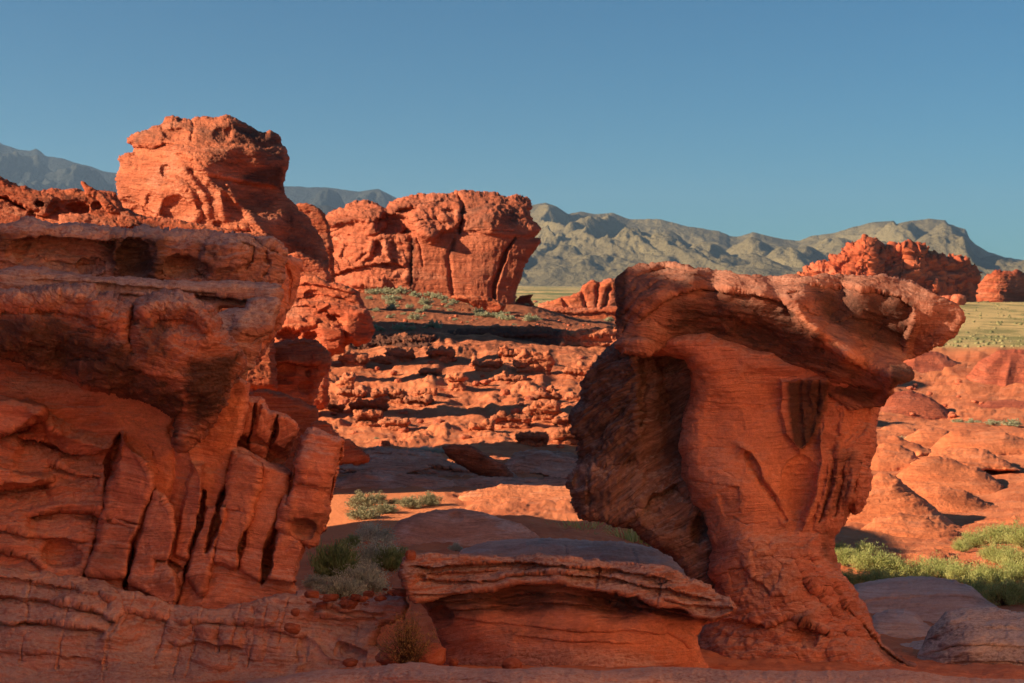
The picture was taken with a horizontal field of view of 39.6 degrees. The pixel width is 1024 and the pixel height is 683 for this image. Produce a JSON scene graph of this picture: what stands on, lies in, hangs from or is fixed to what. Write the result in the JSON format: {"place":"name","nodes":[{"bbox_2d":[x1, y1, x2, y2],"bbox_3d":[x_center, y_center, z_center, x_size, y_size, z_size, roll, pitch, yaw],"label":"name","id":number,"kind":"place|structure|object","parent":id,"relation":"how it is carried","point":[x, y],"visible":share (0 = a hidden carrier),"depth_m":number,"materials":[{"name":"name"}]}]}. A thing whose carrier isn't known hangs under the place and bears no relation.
{"place":"outdoors","nodes":[
{"label":"outdoors","id":0,"kind":"place"},
{"bbox_2d":[0,143,396,208],"bbox_3d":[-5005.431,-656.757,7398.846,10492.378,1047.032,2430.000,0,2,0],"label":"mountains","id":1,"kind":"structure","parent":0,"point":[36,169],"depth_m":7072.23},
{"bbox_2d":[0,0,1023,259],"label":"sky","id":2,"kind":"structure","parent":0,"point":[797,120],"materials":[{"name":"blue"}]},
{"bbox_2d":[77,286,1023,682],"bbox_3d":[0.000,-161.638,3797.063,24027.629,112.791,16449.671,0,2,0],"label":"ground","id":3,"kind":"structure","parent":0,"point":[459,412],"depth_m":41.60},
{"bbox_2d":[0,176,277,389],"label":"skyline ledge","id":4,"kind":"object","parent":3,"relation":"on","point":[51,205],"visible":0.09,"depth_m":29.80,"materials":[{"name":"stone"}]},
{"bbox_2d":[81,181,120,214],"bbox_3d":[-8.372,-2.913,28.851,0.903,0.711,0.260,0,2,12],"label":"rock splinter","id":5,"kind":"object","parent":4,"relation":"on","point":[108,206],"visible":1,"depth_m":28.77,"materials":[{"name":"stone"}]},
{"bbox_2d":[0,216,409,682],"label":"rock cliff","id":6,"kind":"structure","parent":3,"relation":"on","point":[165,512],"depth_m":7.91,"materials":[{"name":"stone"}]},
{"bbox_2d":[115,114,328,268],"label":"tall butte","id":7,"kind":"object","parent":3,"relation":"on","point":[226,171],"visible":0.35,"depth_m":60.76,"materials":[{"name":"stone"}]},
{"bbox_2d":[249,389,319,471],"bbox_3d":[-3.629,1.575,22.411,1.371,1.682,0.813,0,2,0],"label":"layered outcrop","id":8,"kind":"object","parent":3,"relation":"on","point":[302,414],"visible":0.2,"depth_m":22.04,"materials":[{"name":"stone"}]},
{"bbox_2d":[249,338,331,405],"bbox_3d":[-4.760,1.140,30.449,1.890,2.443,1.419,0,2,0],"label":"layered outcrop","id":9,"kind":"object","parent":3,"relation":"on","point":[303,365],"visible":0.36,"depth_m":29.90,"materials":[{"name":"stone"}]},
{"bbox_2d":[288,252,331,282],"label":"layered outcrop","id":10,"kind":"object","parent":3,"relation":"on","point":[315,267],"visible":0.12,"depth_m":53.94,"materials":[{"name":"stone"}]},
{"bbox_2d":[302,573,327,590],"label":"sagebrush","id":11,"kind":"object","parent":3,"relation":"on","point":[310,582],"visible":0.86,"depth_m":9.92,"materials":[{"name":"green plant"}]},
{"bbox_2d":[296,203,334,282],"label":"saddle rock","id":12,"kind":"object","parent":3,"relation":"on","point":[319,221],"visible":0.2,"depth_m":77.86,"materials":[{"name":"stone"}]},
{"bbox_2d":[275,300,374,409],"bbox_3d":[-5.378,0.467,40.562,2.991,3.289,2.441,0,2,0],"label":"layered outcrop","id":13,"kind":"object","parent":3,"relation":"on","point":[333,328],"visible":0.55,"depth_m":39.94,"materials":[{"name":"stone"}]},
{"bbox_2d":[294,275,365,353],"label":"layered outcrop","id":14,"kind":"object","parent":3,"relation":"on","point":[313,288],"visible":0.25,"depth_m":50.00,"materials":[{"name":"stone"}]},
{"bbox_2d":[306,537,361,580],"bbox_3d":[-1.278,1.567,10.271,0.391,0.386,0.452,0,2,-4],"label":"shrub","id":15,"kind":"object","parent":3,"relation":"on","point":[338,556],"visible":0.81,"depth_m":10.18,"materials":[{"name":"green plant"}]},
{"bbox_2d":[311,420,369,465],"bbox_3d":[-2.571,1.513,21.146,0.947,0.679,0.658,0,2,0],"label":"rock slab","id":16,"kind":"object","parent":3,"relation":"on","point":[355,454],"visible":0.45,"depth_m":20.99,"materials":[{"name":"stone"}]},
{"bbox_2d":[313,573,370,599],"bbox_3d":[-1.100,1.597,9.227,0.442,0.189,0.406,1,2,37],"label":"sagebrush","id":17,"kind":"object","parent":3,"relation":"on","point":[342,587],"visible":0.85,"depth_m":9.21,"materials":[{"name":"green plant"}]},
{"bbox_2d":[336,371,355,389],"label":"hoodoo","id":18,"kind":"object","parent":3,"relation":"on","point":[347,380],"visible":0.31,"depth_m":46.07,"materials":[{"name":"stone"}]},
{"bbox_2d":[336,384,368,399],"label":"knobbly ledge","id":19,"kind":"object","parent":3,"relation":"on","point":[360,391],"visible":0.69,"depth_m":45.16,"materials":[{"name":"stone"}]},
{"bbox_2d":[338,352,369,368],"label":"knobbly ledge","id":20,"kind":"object","parent":3,"relation":"on","point":[349,359],"visible":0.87,"depth_m":54.38,"materials":[{"name":"stone"}]},
{"bbox_2d":[327,557,392,595],"bbox_3d":[-1.045,1.611,9.771,0.491,0.246,0.452,0,2,5],"label":"sagebrush","id":21,"kind":"object","parent":3,"relation":"on","point":[371,578],"visible":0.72,"depth_m":9.71,"materials":[{"name":"green plant"}]},
{"bbox_2d":[345,489,380,508],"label":"shrub","id":22,"kind":"object","parent":3,"relation":"on","point":[359,498],"visible":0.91,"depth_m":18.31,"materials":[{"name":"green plant"}]},
{"bbox_2d":[344,503,382,519],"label":"shrub","id":23,"kind":"object","parent":3,"relation":"on","point":[361,513],"visible":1,"depth_m":17.03,"materials":[{"name":"green plant"}]},
{"bbox_2d":[353,409,383,426],"bbox_3d":[-3.851,2.127,38.319,0.870,0.645,0.923,0,2,0],"label":"knobbly ledge","id":24,"kind":"object","parent":3,"relation":"on","point":[371,417],"visible":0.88,"depth_m":37.95,"materials":[{"name":"stone"}]},
{"bbox_2d":[347,395,389,411],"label":"knobbly ledge","id":25,"kind":"object","parent":3,"relation":"on","point":[380,403],"visible":0.69,"depth_m":41.51,"materials":[{"name":"stone"}]},
{"bbox_2d":[351,518,398,542],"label":"sagebrush","id":26,"kind":"object","parent":3,"relation":"on","point":[366,532],"visible":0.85,"depth_m":12.61,"materials":[{"name":"green plant"}]},
{"bbox_2d":[344,530,406,575],"bbox_3d":[-1.037,1.586,10.678,0.594,0.311,0.546,0,2,13],"label":"sagebrush","id":27,"kind":"object","parent":3,"relation":"on","point":[369,552],"visible":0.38,"depth_m":10.61,"materials":[{"name":"green plant"}]},
{"bbox_2d":[369,354,398,364],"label":"hoodoo","id":28,"kind":"object","parent":3,"relation":"on","point":[385,360],"visible":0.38,"depth_m":56.02,"materials":[{"name":"stone"}]},
{"bbox_2d":[370,501,400,513],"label":"shrub","id":29,"kind":"object","parent":3,"relation":"on","point":[386,508],"visible":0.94,"depth_m":17.60,"materials":[{"name":"green plant"}]},
{"bbox_2d":[339,458,432,473],"bbox_3d":[-2.079,2.089,23.585,1.567,0.286,1.898,0,2,0],"label":"slickrock bench","id":30,"kind":"object","parent":3,"relation":"on","point":[396,465],"visible":0.72,"depth_m":23.14,"materials":[{"name":"stone"}]},
{"bbox_2d":[370,387,408,403],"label":"knobbly ledge","id":31,"kind":"object","parent":3,"relation":"on","point":[398,395],"visible":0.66,"depth_m":44.06,"materials":[{"name":"stone"}]},
{"bbox_2d":[372,543,408,571],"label":"shrub","id":32,"kind":"object","parent":3,"relation":"on","point":[389,557],"visible":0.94,"depth_m":10.42,"materials":[{"name":"green plant"}]},
{"bbox_2d":[350,331,436,349],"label":"dark ledge","id":33,"kind":"object","parent":3,"relation":"on","point":[409,339],"visible":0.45,"depth_m":60.54,"materials":[{"name":"stone"}]},
{"bbox_2d":[378,417,410,430],"bbox_3d":[-3.064,2.190,37.319,0.882,0.483,0.831,0,2,0],"label":"knobbly ledge","id":34,"kind":"object","parent":3,"relation":"on","point":[390,424],"visible":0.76,"depth_m":36.96,"materials":[{"name":"stone"}]},
{"bbox_2d":[334,469,457,489],"bbox_3d":[-1.826,2.189,22.105,2.040,0.381,1.911,0,2,0],"label":"slickrock bench","id":35,"kind":"object","parent":3,"relation":"on","point":[380,479],"visible":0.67,"depth_m":21.69,"materials":[{"name":"stone"}]},
{"bbox_2d":[375,644,417,664],"bbox_3d":[-0.576,1.558,7.052,0.201,0.111,0.180,-6,5,-28],"label":"boulder","id":36,"kind":"object","parent":3,"relation":"on","point":[386,661],"visible":0.24,"depth_m":6.98,"materials":[{"name":"red stone"}]},
{"bbox_2d":[383,347,415,362],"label":"knobbly ledge","id":37,"kind":"object","parent":3,"relation":"on","point":[402,355],"visible":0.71,"depth_m":56.16,"materials":[{"name":"stone"}]},
{"bbox_2d":[373,610,440,663],"bbox_3d":[-0.503,1.411,6.787,0.339,0.278,0.304,0,2,0],"label":"dry bush","id":38,"kind":"object","parent":3,"relation":"on","point":[406,656],"visible":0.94,"depth_m":6.78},
{"bbox_2d":[396,494,426,508],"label":"shrub","id":39,"kind":"object","parent":3,"relation":"on","point":[408,502],"visible":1,"depth_m":18.19,"materials":[{"name":"green plant"}]},
{"bbox_2d":[403,393,433,407],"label":"knobbly ledge","id":40,"kind":"object","parent":3,"relation":"on","point":[423,400],"visible":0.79,"depth_m":43.04,"materials":[{"name":"stone"}]},
{"bbox_2d":[338,446,517,477],"bbox_3d":[-1.741,2.388,25.078,3.914,0.927,2.078,0,2,0],"label":"slickrock bench","id":41,"kind":"object","parent":3,"relation":"on","point":[440,464],"visible":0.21,"depth_m":24.95,"materials":[{"name":"stone"}]},
{"bbox_2d":[417,490,443,506],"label":"shrub","id":42,"kind":"object","parent":3,"relation":"on","point":[430,497],"visible":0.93,"depth_m":18.40,"materials":[{"name":"green plant"}]},
{"bbox_2d":[416,642,445,665],"bbox_3d":[-0.417,1.591,7.151,0.175,0.133,0.210,-7,11,5],"label":"boulder","id":43,"kind":"object","parent":3,"relation":"on","point":[436,656],"visible":0.44,"depth_m":7.08,"materials":[{"name":"red stone"}]},
{"bbox_2d":[325,190,540,304],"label":"wide butte","id":44,"kind":"object","parent":3,"relation":"on","point":[472,242],"visible":0.77,"depth_m":93.89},
{"bbox_2d":[426,345,455,363],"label":"knobbly ledge","id":45,"kind":"object","parent":3,"relation":"on","point":[442,353],"visible":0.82,"depth_m":56.00,"materials":[{"name":"stone"}]},
{"bbox_2d":[445,372,468,391],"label":"hoodoo","id":46,"kind":"object","parent":3,"relation":"on","point":[455,381],"visible":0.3,"depth_m":47.07,"materials":[{"name":"stone"}]},
{"bbox_2d":[387,508,539,545],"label":"slickrock dome","id":47,"kind":"structure","parent":3,"relation":"on","point":[464,527],"depth_m":14.44,"materials":[{"name":"stone"}]},
{"bbox_2d":[442,444,512,476],"bbox_3d":[-0.559,1.971,23.209,1.175,0.631,0.548,0,2,0],"label":"tilted boulder","id":48,"kind":"object","parent":3,"relation":"on","point":[470,458],"visible":0.94,"depth_m":23.02,"materials":[{"name":"stone"}]},
{"bbox_2d":[451,295,505,311],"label":"rock slab","id":49,"kind":"object","parent":3,"relation":"on","point":[488,304],"visible":0.94,"depth_m":83.92,"materials":[{"name":"stone"}]},
{"bbox_2d":[468,418,495,431],"bbox_3d":[-0.767,2.224,36.514,0.718,0.544,0.894,0,2,0],"label":"knobbly ledge","id":50,"kind":"object","parent":3,"relation":"on","point":[485,424],"visible":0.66,"depth_m":36.14,"materials":[{"name":"stone"}]},
{"bbox_2d":[471,356,502,371],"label":"knobbly ledge","id":51,"kind":"object","parent":3,"relation":"on","point":[489,365],"visible":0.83,"depth_m":53.34,"materials":[{"name":"stone"}]},
{"bbox_2d":[444,324,567,345],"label":"dark ledge","id":52,"kind":"object","parent":3,"relation":"on","point":[546,335],"visible":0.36,"depth_m":63.84,"materials":[{"name":"stone"}]},
{"bbox_2d":[452,476,566,487],"bbox_3d":[0.029,2.258,22.355,2.355,0.284,1.685,0,2,0],"label":"slickrock bench","id":53,"kind":"object","parent":3,"relation":"on","point":[482,482],"visible":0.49,"depth_m":22.07,"materials":[{"name":"stone"}]},
{"bbox_2d":[488,371,530,381],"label":"knobbly ledge","id":54,"kind":"object","parent":3,"relation":"on","point":[503,376],"visible":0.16,"depth_m":50.07,"materials":[{"name":"stone"}]},
{"bbox_2d":[489,410,532,428],"bbox_3d":[-0.027,2.139,38.211,1.184,0.635,0.911,0,2,0],"label":"knobbly ledge","id":55,"kind":"object","parent":3,"relation":"on","point":[503,419],"visible":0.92,"depth_m":37.84,"materials":[{"name":"stone"}]},
{"bbox_2d":[497,345,527,359],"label":"knobbly ledge","id":56,"kind":"object","parent":3,"relation":"on","point":[504,352],"visible":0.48,"depth_m":55.52,"materials":[{"name":"stone"}]},
{"bbox_2d":[458,484,571,501],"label":"slickrock dome","id":57,"kind":"structure","parent":3,"relation":"on","point":[539,492],"depth_m":19.32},
{"bbox_2d":[515,430,548,446],"bbox_3d":[0.476,2.351,33.790,0.825,0.492,0.800,0,2,0],"label":"knobbly ledge","id":58,"kind":"object","parent":3,"relation":"on","point":[535,439],"visible":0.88,"depth_m":33.48,"materials":[{"name":"stone"}]},
{"bbox_2d":[512,349,554,374],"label":"knobbly ledge","id":59,"kind":"object","parent":3,"relation":"on","point":[529,361],"visible":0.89,"depth_m":52.06,"materials":[{"name":"stone"}]},
{"bbox_2d":[504,448,577,472],"bbox_3d":[0.648,2.376,26.626,2.079,0.696,1.517,0,2,0],"label":"slickrock bench","id":60,"kind":"object","parent":3,"relation":"on","point":[528,460],"visible":0.3,"depth_m":26.38,"materials":[{"name":"stone"}]},
{"bbox_2d":[523,399,561,422],"bbox_3d":[0.851,1.983,39.594,1.121,0.794,0.960,0,2,0],"label":"knobbly ledge","id":61,"kind":"object","parent":3,"relation":"on","point":[546,412],"visible":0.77,"depth_m":39.19,"materials":[{"name":"stone"}]},
{"bbox_2d":[534,388,561,400],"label":"knobbly ledge","id":62,"kind":"object","parent":3,"relation":"on","point":[540,394],"visible":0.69,"depth_m":44.75,"materials":[{"name":"stone"}]},
{"bbox_2d":[529,462,576,478],"bbox_3d":[0.888,2.207,24.220,1.215,0.302,1.873,0,2,0],"label":"slickrock bench","id":63,"kind":"object","parent":3,"relation":"on","point":[553,469],"visible":0.54,"depth_m":23.91,"materials":[{"name":"stone"}]},
{"bbox_2d":[550,426,578,445],"bbox_3d":[1.398,2.340,34.847,0.936,0.571,0.802,0,2,0],"label":"knobbly ledge","id":64,"kind":"object","parent":3,"relation":"on","point":[561,436],"visible":0.56,"depth_m":34.50,"materials":[{"name":"stone"}]},
{"bbox_2d":[398,552,736,667],"bbox_3d":[0.302,1.596,7.696,1.826,1.003,0.866,0,2,0],"label":"ledge rock","id":65,"kind":"object","parent":3,"relation":"on","point":[539,610],"visible":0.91,"depth_m":7.38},
{"bbox_2d":[459,537,685,575],"bbox_3d":[0.486,1.831,11.235,1.935,0.513,1.115,0,2,0],"label":"slickrock mound","id":66,"kind":"object","parent":3,"relation":"on","point":[610,550],"visible":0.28,"depth_m":11.12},
{"bbox_2d":[537,278,615,308],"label":"red crag","id":67,"kind":"structure","parent":3,"relation":"on","point":[592,293],"depth_m":189.29,"materials":[{"name":"stone"}]},
{"bbox_2d":[562,361,593,379],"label":"knobbly ledge","id":68,"kind":"object","parent":3,"relation":"on","point":[580,369],"visible":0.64,"depth_m":51.40,"materials":[{"name":"stone"}]},
{"bbox_2d":[545,306,616,319],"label":"red ledge","id":69,"kind":"object","parent":3,"relation":"on","point":[599,312],"visible":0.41,"depth_m":135.08,"materials":[{"name":"stone"}]},
{"bbox_2d":[565,325,616,346],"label":"knobbly ledge","id":70,"kind":"object","parent":3,"relation":"on","point":[598,336],"visible":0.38,"depth_m":64.06,"materials":[{"name":"stone"}]},
{"bbox_2d":[236,662,1023,682],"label":"slickrock sill","id":71,"kind":"structure","parent":3,"relation":"on","point":[414,672],"depth_m":5.64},
{"bbox_2d":[565,261,965,666],"bbox_3d":[1.723,0.974,9.443,2.727,3.010,1.758,0,2,0],"label":"mushroom rock","id":72,"kind":"object","parent":3,"relation":"on","point":[723,423],"visible":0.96,"depth_m":9.06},
{"bbox_2d":[515,287,1023,346],"bbox_3d":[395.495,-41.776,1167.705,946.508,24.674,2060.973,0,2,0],"label":"desert scrub","id":73,"kind":"object","parent":3,"relation":"on","point":[982,341],"visible":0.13,"depth_m":186.62,"materials":[{"name":"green plant"}]},
{"bbox_2d":[835,545,860,565],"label":"bush","id":74,"kind":"object","parent":3,"relation":"on","point":[843,558],"visible":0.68,"depth_m":20.10,"materials":[{"name":"green plant"}]},
{"bbox_2d":[842,561,876,584],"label":"bush","id":75,"kind":"object","parent":3,"relation":"on","point":[856,578],"visible":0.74,"depth_m":17.56,"materials":[{"name":"green plant"}]},
{"bbox_2d":[847,541,898,572],"bbox_3d":[4.997,2.979,19.676,0.734,0.496,0.797,1,2,37],"label":"bush","id":76,"kind":"object","parent":3,"relation":"on","point":[862,559],"visible":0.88,"depth_m":19.58,"materials":[{"name":"green plant"}]},
{"bbox_2d":[857,564,910,581],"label":"bush","id":77,"kind":"object","parent":3,"relation":"on","point":[880,575],"visible":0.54,"depth_m":17.57,"materials":[{"name":"green plant"}]},
{"bbox_2d":[797,234,981,301],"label":"red ridge","id":78,"kind":"structure","parent":3,"relation":"on","point":[933,271],"depth_m":417.55,"materials":[{"name":"stone"}]},
{"bbox_2d":[871,549,912,576],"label":"bush","id":79,"kind":"object","parent":3,"relation":"on","point":[900,565],"visible":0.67,"depth_m":19.47,"materials":[{"name":"green plant"}]},
{"bbox_2d":[870,443,918,470],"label":"slickrock dome","id":80,"kind":"structure","parent":3,"relation":"on","point":[891,457],"depth_m":45.08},
{"bbox_2d":[877,426,918,434],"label":"slickrock dome","id":81,"kind":"structure","parent":3,"relation":"on","point":[905,430],"depth_m":62.73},
{"bbox_2d":[872,609,930,638],"bbox_3d":[3.576,2.734,13.075,0.741,0.503,1.191,1,2,19],"label":"slickrock mound","id":82,"kind":"object","parent":3,"relation":"on","point":[902,623],"visible":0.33,"depth_m":12.87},
{"bbox_2d":[846,473,961,530],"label":"slickrock dome","id":83,"kind":"structure","parent":3,"relation":"on","point":[889,494],"depth_m":31.83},
{"bbox_2d":[877,435,931,456],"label":"slickrock dome","id":84,"kind":"structure","parent":3,"relation":"on","point":[918,449],"depth_m":50.73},
{"bbox_2d":[861,512,960,538],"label":"slickrock dome","id":85,"kind":"structure","parent":3,"relation":"on","point":[900,524],"depth_m":29.38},
{"bbox_2d":[896,554,940,576],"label":"bush","id":86,"kind":"object","parent":3,"relation":"on","point":[926,569],"visible":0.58,"depth_m":19.56,"materials":[{"name":"green plant"}]},
{"bbox_2d":[854,576,996,622],"bbox_3d":[4.484,2.964,15.782,1.965,0.635,1.459,0,2,0],"label":"slickrock mound","id":87,"kind":"object","parent":3,"relation":"on","point":[931,599],"visible":0.48,"depth_m":15.48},
{"bbox_2d":[904,428,948,446],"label":"slickrock dome","id":88,"kind":"structure","parent":3,"relation":"on","point":[930,437],"depth_m":55.37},
{"bbox_2d":[912,551,964,578],"bbox_3d":[6.068,3.152,20.136,0.813,0.421,0.749,0,2,-14],"label":"bush","id":89,"kind":"object","parent":3,"relation":"on","point":[938,564],"visible":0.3,"depth_m":20.06,"materials":[{"name":"green plant"}]},
{"bbox_2d":[896,456,1003,494],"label":"slickrock dome","id":90,"kind":"structure","parent":3,"relation":"on","point":[930,472],"depth_m":39.85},
{"bbox_2d":[914,487,997,512],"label":"slickrock dome","id":91,"kind":"structure","parent":3,"relation":"on","point":[947,499],"depth_m":35.66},
{"bbox_2d":[940,558,977,582],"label":"bush","id":92,"kind":"object","parent":3,"relation":"on","point":[959,569],"visible":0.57,"depth_m":19.41,"materials":[{"name":"green plant"}]},
{"bbox_2d":[910,447,1020,471],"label":"slickrock dome","id":93,"kind":"structure","parent":3,"relation":"on","point":[982,459],"depth_m":44.25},
{"bbox_2d":[917,606,1023,665],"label":"slickrock mound","id":94,"kind":"object","parent":3,"relation":"on","point":[984,634],"visible":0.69,"depth_m":10.34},
{"bbox_2d":[951,571,992,595],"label":"bush","id":95,"kind":"object","parent":3,"relation":"on","point":[975,586],"visible":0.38,"depth_m":17.54,"materials":[{"name":"green plant"}]},
{"bbox_2d":[953,528,995,547],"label":"bush","id":96,"kind":"object","parent":3,"relation":"on","point":[974,539],"visible":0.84,"depth_m":26.64,"materials":[{"name":"green plant"}]},
{"bbox_2d":[930,429,1023,454],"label":"slickrock dome","id":97,"kind":"structure","parent":3,"relation":"on","point":[998,443],"depth_m":51.10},
{"bbox_2d":[963,557,1019,584],"bbox_3d":[6.261,3.049,18.825,0.730,0.448,0.807,0,2,2],"label":"bush","id":98,"kind":"object","parent":3,"relation":"on","point":[982,569],"visible":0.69,"depth_m":18.68,"materials":[{"name":"green plant"}]},
{"bbox_2d":[973,521,1016,543],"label":"bush","id":99,"kind":"object","parent":3,"relation":"on","point":[992,532],"visible":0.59,"depth_m":27.89,"materials":[{"name":"green plant"}]},
{"bbox_2d":[976,536,1021,562],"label":"bush","id":100,"kind":"object","parent":3,"relation":"on","point":[984,553],"visible":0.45,"depth_m":22.59,"materials":[{"name":"green plant"}]},
{"bbox_2d":[976,269,1023,301],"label":"red ridge","id":101,"kind":"structure","parent":3,"relation":"on","point":[1000,286],"depth_m":446.86,"materials":[{"name":"stone"}]},
{"bbox_2d":[977,515,1023,524],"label":"slickrock dome","id":102,"kind":"structure","parent":3,"relation":"on","point":[1009,520],"depth_m":32.48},
{"bbox_2d":[978,570,1023,606],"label":"bush","id":103,"kind":"object","parent":3,"relation":"on","point":[1006,593],"visible":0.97,"depth_m":16.61,"materials":[{"name":"green plant"}]},
{"bbox_2d":[981,554,1023,583],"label":"bush","id":104,"kind":"object","parent":3,"relation":"on","point":[1009,563],"visible":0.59,"depth_m":18.98,"materials":[{"name":"green plant"}]},
{"bbox_2d":[988,541,1023,566],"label":"bush","id":105,"kind":"object","parent":3,"relation":"on","point":[1005,554],"visible":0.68,"depth_m":21.66,"materials":[{"name":"green plant"}]},
{"bbox_2d":[998,519,1023,547],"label":"bush","id":106,"kind":"object","parent":3,"relation":"on","point":[1018,540],"visible":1,"depth_m":26.33,"materials":[{"name":"green plant"}]},
{"bbox_2d":[518,203,1023,286],"bbox_3d":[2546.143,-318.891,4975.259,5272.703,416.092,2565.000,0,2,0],"label":"mountains","id":107,"kind":"structure","parent":0,"point":[578,249],"depth_m":4324.16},
{"bbox_2d":[880,390,949,419],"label":"clay hill","id":108,"kind":"structure","parent":0,"point":[908,402],"depth_m":82.25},
{"bbox_2d":[903,351,958,372],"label":"clay hill","id":109,"kind":"structure","parent":0,"point":[931,361],"depth_m":116.85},
{"bbox_2d":[966,349,1023,386],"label":"clay hill","id":110,"kind":"structure","parent":0,"point":[1000,368],"depth_m":107.22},
{"bbox_2d":[977,399,1023,408],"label":"clay hill","id":111,"kind":"structure","parent":0,"point":[1010,403],"depth_m":87.89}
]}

